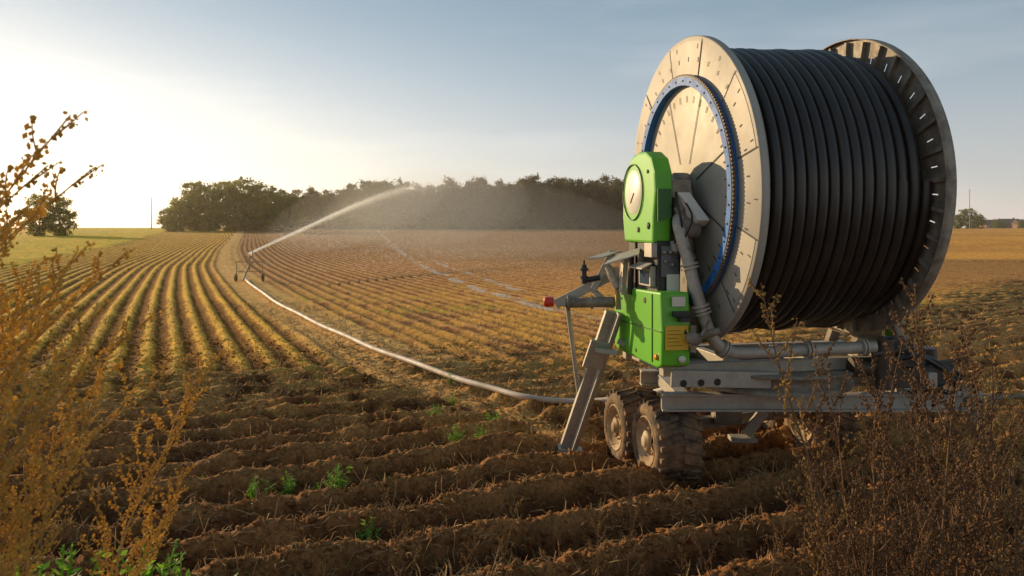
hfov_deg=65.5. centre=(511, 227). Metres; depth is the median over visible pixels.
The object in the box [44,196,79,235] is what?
broadleaf tree
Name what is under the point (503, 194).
woodland tree
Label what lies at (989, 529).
dry weed
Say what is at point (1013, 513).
dry weed
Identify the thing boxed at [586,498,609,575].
dry weed
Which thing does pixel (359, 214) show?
shrub
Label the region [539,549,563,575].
dry weed
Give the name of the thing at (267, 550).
dry weed
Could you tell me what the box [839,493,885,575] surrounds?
dry weed
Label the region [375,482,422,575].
dry weed
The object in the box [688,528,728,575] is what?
dry weed
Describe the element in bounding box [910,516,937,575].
dry weed
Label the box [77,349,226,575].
dry weed
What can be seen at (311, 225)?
water spray
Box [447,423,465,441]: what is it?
green weed
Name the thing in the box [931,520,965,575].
dry weed
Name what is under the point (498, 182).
woodland tree
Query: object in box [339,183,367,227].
woodland tree
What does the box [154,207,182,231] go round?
broadleaf tree
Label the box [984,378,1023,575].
dry weed
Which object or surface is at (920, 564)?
dry weed
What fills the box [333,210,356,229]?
shrub
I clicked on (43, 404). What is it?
dry weed
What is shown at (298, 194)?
woodland tree
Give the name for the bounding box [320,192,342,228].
woodland tree
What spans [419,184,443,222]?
woodland tree
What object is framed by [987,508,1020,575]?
dry weed
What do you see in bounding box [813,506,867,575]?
dry weed
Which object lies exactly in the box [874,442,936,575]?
dry weed
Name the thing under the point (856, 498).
dry weed
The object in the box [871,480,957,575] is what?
dry weed
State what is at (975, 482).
dry weed
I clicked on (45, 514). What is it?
dry weed
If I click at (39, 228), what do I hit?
broadleaf tree
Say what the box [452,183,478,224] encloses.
woodland tree
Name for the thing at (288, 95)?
sky
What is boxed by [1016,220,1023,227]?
broadleaf tree
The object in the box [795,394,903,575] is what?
dry weed
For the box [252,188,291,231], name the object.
broadleaf tree
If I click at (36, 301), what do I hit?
dry weed
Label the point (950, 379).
dry weed
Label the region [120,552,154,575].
green weed
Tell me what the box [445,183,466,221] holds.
woodland tree
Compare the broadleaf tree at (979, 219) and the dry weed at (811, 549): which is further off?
the broadleaf tree at (979, 219)
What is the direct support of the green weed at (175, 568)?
on the ground
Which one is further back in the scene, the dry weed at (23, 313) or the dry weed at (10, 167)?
the dry weed at (23, 313)
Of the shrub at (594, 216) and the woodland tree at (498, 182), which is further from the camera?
the woodland tree at (498, 182)
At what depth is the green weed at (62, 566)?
4.90 m
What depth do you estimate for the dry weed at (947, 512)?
4.09 m
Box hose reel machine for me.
[544,35,1023,480]
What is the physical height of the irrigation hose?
1.079 m
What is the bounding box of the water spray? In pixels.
[236,163,618,286]
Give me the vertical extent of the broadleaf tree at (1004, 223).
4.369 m
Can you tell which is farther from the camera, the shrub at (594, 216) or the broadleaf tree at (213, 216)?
the shrub at (594, 216)
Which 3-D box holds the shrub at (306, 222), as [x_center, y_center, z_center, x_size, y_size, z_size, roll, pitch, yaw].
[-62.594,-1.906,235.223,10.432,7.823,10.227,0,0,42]
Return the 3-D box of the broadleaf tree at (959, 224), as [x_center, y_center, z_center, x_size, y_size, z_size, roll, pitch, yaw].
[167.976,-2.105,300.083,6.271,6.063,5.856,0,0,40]
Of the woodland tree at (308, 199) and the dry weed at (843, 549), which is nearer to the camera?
the dry weed at (843, 549)
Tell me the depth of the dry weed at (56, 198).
2.71 m
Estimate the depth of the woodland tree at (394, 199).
237.98 m
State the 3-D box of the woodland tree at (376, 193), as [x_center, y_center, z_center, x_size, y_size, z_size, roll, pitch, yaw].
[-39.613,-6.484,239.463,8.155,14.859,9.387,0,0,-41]
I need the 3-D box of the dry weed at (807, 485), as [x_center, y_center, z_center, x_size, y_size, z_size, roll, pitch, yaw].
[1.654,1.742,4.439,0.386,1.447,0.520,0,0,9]
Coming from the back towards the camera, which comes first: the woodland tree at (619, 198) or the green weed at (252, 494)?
the woodland tree at (619, 198)
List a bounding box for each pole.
[150,197,152,228]
[969,190,969,228]
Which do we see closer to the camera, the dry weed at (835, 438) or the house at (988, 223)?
the dry weed at (835, 438)
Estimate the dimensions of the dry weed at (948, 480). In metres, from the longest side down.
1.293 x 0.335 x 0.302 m
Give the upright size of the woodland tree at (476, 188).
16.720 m
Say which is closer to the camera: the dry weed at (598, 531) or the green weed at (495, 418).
the dry weed at (598, 531)
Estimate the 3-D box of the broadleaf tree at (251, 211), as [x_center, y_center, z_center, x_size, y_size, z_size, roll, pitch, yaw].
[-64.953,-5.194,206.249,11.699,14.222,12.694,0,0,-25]
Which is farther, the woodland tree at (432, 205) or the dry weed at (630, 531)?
the woodland tree at (432, 205)
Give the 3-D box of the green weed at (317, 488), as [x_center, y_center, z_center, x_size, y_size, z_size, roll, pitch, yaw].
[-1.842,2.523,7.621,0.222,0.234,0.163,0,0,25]
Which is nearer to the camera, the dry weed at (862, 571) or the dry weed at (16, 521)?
the dry weed at (16, 521)
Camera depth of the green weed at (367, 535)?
6.46 m
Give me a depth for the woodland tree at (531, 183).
238.34 m
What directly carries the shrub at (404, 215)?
on the ground
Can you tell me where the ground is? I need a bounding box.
[0,228,1023,575]
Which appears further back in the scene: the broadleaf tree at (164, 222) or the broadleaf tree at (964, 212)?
the broadleaf tree at (964, 212)
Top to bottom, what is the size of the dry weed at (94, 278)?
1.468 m
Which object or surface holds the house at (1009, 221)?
on the ground
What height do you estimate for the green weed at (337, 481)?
0.267 m
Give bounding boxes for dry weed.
[0,161,61,212]
[0,164,103,244]
[0,198,47,267]
[0,202,31,235]
[0,241,94,512]
[0,246,138,400]
[0,255,49,415]
[0,278,51,385]
[0,289,15,308]
[0,297,114,575]
[0,311,161,530]
[0,351,194,575]
[0,358,74,448]
[0,359,122,575]
[1,111,87,228]
[1,386,108,575]
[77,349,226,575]
[103,464,195,575]
[252,528,281,575]
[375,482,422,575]
[379,546,397,575]
[451,528,483,575]
[485,497,523,575]
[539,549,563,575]
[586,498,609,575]
[596,471,650,575]
[675,544,693,575]
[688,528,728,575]
[748,278,863,575]
[751,513,792,575]
[769,417,853,575]
[769,518,833,575]
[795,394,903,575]
[795,470,855,575]
[799,340,920,575]
[799,486,838,575]
[799,517,853,574]
[808,378,920,575]
[809,488,879,575]
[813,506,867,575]
[828,341,936,575]
[835,480,888,575]
[836,464,891,575]
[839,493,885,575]
[853,356,950,575]
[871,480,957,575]
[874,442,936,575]
[876,306,993,575]
[880,384,955,575]
[883,277,1023,575]
[885,462,962,575]
[886,326,984,575]
[890,419,964,575]
[908,391,994,575]
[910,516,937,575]
[910,530,943,575]
[914,367,984,575]
[920,443,1006,574]
[924,324,1023,575]
[927,402,1023,575]
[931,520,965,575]
[940,347,1013,575]
[941,470,1010,575]
[966,405,1023,575]
[976,463,1023,575]
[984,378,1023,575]
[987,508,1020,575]
[1013,487,1023,560]
[1016,427,1023,505]
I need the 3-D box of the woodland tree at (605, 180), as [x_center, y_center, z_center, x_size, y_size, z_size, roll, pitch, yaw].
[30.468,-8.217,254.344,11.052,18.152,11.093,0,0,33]
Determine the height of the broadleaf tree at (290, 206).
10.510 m
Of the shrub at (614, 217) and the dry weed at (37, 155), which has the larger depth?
the shrub at (614, 217)
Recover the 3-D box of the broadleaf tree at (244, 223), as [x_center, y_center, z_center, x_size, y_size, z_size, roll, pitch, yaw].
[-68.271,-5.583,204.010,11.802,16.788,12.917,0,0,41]
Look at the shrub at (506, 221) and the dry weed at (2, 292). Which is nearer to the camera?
the dry weed at (2, 292)
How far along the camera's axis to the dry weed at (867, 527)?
4.02 m
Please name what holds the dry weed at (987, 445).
on the ground
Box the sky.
[0,0,1023,227]
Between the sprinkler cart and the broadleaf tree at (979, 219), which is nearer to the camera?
the sprinkler cart
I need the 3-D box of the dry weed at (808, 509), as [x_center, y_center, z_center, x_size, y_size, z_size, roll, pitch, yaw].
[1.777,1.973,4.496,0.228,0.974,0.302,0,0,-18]
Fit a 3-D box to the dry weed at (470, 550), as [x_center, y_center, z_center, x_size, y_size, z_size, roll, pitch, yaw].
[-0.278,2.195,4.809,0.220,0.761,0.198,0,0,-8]
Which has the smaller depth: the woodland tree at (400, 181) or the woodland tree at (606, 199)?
the woodland tree at (606, 199)
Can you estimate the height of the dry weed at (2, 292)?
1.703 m
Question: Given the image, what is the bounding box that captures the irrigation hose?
[244,277,663,403]
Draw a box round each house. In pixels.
[979,218,1008,227]
[1000,218,1014,227]
[1011,219,1023,227]
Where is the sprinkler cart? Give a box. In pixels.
[234,251,264,280]
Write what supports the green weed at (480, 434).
on the ground
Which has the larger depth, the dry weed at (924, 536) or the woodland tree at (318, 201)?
the woodland tree at (318, 201)
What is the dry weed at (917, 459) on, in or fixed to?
on the ground
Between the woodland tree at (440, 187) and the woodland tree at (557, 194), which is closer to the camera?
the woodland tree at (557, 194)
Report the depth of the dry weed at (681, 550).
4.68 m
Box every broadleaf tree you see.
[16,193,58,235]
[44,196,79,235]
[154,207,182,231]
[166,196,198,231]
[170,180,214,230]
[187,185,237,231]
[207,179,248,230]
[220,174,265,230]
[240,181,278,230]
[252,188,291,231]
[268,193,306,231]
[953,214,965,228]
[957,208,977,228]
[970,213,988,228]
[990,219,1001,227]
[997,221,1007,227]
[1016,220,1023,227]
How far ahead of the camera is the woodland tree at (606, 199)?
235.72 m
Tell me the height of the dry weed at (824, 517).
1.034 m
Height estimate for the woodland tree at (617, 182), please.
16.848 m
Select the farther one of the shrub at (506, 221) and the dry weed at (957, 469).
the shrub at (506, 221)
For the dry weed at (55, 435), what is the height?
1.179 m
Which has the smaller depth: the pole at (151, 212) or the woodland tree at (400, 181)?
the pole at (151, 212)
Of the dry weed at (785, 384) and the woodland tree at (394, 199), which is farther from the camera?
the woodland tree at (394, 199)
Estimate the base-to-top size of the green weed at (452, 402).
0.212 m
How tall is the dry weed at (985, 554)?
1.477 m
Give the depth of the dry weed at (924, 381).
5.38 m
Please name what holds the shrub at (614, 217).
on the ground
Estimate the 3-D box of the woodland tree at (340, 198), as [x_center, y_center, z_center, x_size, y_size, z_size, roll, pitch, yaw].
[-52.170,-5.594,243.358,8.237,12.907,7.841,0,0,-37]
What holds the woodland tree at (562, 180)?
on the ground
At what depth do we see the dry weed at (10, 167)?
2.35 m
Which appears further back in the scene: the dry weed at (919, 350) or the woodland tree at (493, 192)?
the woodland tree at (493, 192)
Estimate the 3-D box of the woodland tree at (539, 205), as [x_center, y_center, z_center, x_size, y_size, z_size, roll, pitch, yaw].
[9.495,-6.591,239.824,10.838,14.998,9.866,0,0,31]
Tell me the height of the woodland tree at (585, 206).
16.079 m
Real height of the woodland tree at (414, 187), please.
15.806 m
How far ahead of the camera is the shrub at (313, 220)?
233.29 m
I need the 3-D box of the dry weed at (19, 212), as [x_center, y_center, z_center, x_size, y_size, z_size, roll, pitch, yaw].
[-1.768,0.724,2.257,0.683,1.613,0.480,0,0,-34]
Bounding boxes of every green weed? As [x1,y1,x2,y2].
[16,548,53,575]
[38,542,111,575]
[113,538,179,575]
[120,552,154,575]
[168,552,237,575]
[245,475,275,498]
[259,471,295,495]
[310,481,323,489]
[325,463,352,488]
[354,516,381,541]
[425,404,443,415]
[446,394,457,405]
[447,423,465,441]
[473,424,487,437]
[484,411,500,420]
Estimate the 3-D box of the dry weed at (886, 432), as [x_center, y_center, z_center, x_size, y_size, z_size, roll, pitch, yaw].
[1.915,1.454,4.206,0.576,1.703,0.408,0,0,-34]
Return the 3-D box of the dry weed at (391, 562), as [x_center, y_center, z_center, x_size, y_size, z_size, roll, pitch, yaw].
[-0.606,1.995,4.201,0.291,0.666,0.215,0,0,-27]
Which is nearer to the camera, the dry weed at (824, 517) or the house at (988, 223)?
the dry weed at (824, 517)
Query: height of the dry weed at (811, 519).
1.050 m
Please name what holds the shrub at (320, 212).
on the ground
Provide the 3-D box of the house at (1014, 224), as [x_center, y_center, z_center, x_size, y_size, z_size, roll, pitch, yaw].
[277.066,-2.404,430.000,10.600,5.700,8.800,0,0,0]
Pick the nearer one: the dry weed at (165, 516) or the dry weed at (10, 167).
the dry weed at (10, 167)
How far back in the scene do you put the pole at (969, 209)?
289.91 m
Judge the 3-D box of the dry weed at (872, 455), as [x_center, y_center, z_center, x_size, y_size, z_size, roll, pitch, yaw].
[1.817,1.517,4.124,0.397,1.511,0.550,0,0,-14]
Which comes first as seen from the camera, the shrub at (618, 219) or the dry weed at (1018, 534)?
the dry weed at (1018, 534)
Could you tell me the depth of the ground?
11.47 m
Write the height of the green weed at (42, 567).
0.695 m
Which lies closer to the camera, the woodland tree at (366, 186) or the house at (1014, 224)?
the woodland tree at (366, 186)
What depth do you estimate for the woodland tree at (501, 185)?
243.56 m
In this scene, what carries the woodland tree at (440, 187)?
on the ground
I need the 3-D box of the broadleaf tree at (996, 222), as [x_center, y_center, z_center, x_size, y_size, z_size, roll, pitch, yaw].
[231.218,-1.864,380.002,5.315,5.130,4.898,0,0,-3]
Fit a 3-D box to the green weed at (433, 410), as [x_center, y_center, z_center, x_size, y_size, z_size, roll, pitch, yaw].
[-0.972,2.426,10.366,0.241,0.248,0.372,0,0,-24]
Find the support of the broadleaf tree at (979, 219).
on the ground
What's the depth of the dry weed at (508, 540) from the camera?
4.63 m
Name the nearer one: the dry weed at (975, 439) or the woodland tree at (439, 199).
the dry weed at (975, 439)
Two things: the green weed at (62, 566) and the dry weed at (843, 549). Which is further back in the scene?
the green weed at (62, 566)
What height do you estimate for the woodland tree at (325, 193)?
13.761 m
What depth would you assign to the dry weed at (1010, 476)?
4.61 m
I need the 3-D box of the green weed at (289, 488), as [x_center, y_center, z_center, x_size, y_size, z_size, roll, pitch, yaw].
[-2.161,2.445,7.572,0.383,0.305,0.318,0,0,25]
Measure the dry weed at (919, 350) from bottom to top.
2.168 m
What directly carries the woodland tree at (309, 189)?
on the ground
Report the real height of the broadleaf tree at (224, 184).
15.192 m
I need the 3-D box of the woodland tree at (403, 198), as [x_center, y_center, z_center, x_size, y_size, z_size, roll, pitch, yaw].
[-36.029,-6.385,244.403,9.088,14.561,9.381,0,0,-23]
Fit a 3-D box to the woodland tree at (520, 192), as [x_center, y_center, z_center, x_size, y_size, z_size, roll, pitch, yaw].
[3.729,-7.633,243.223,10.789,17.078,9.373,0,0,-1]
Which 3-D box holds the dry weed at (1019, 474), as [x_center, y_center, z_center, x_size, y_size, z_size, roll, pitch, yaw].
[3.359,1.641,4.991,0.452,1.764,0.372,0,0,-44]
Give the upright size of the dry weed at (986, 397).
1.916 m
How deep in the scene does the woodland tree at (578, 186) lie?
240.90 m
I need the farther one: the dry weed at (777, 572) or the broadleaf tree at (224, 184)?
the broadleaf tree at (224, 184)
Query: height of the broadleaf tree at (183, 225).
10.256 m
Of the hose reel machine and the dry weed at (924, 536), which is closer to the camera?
the dry weed at (924, 536)
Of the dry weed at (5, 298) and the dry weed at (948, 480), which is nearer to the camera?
the dry weed at (5, 298)
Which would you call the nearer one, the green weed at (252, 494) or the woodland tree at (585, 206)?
the green weed at (252, 494)
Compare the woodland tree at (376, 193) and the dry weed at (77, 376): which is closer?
the dry weed at (77, 376)
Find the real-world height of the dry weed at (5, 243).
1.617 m
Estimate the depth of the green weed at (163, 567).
5.21 m
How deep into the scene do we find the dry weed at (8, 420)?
2.23 m
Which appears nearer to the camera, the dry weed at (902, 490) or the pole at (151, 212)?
the dry weed at (902, 490)
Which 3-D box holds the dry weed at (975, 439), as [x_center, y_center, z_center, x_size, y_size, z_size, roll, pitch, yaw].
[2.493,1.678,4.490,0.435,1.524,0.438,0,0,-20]
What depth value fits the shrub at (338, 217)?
233.69 m
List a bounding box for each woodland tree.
[284,188,307,211]
[300,185,324,221]
[301,189,319,222]
[308,193,329,229]
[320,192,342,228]
[321,188,334,199]
[332,188,348,212]
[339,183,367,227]
[356,179,376,222]
[366,183,397,222]
[369,179,403,222]
[383,184,407,221]
[393,177,411,198]
[404,181,424,222]
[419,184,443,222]
[432,186,457,221]
[435,175,457,205]
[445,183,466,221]
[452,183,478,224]
[462,176,494,221]
[476,180,497,228]
[489,178,504,204]
[491,182,521,215]
[493,183,517,222]
[510,175,537,228]
[518,173,550,221]
[525,181,554,223]
[535,175,573,226]
[554,177,569,228]
[562,180,581,217]
[563,177,589,228]
[575,178,609,219]
[592,184,617,223]
[594,173,619,222]
[603,176,623,214]
[610,186,622,226]
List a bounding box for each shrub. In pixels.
[292,209,312,229]
[300,210,325,229]
[303,206,341,229]
[321,210,348,229]
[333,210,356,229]
[339,207,374,229]
[386,206,419,229]
[497,207,529,228]
[582,212,606,228]
[599,210,623,228]
[608,207,623,228]
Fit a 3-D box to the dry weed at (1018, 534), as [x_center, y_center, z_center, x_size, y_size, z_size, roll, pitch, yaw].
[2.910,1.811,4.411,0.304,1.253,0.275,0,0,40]
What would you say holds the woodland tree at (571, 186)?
on the ground

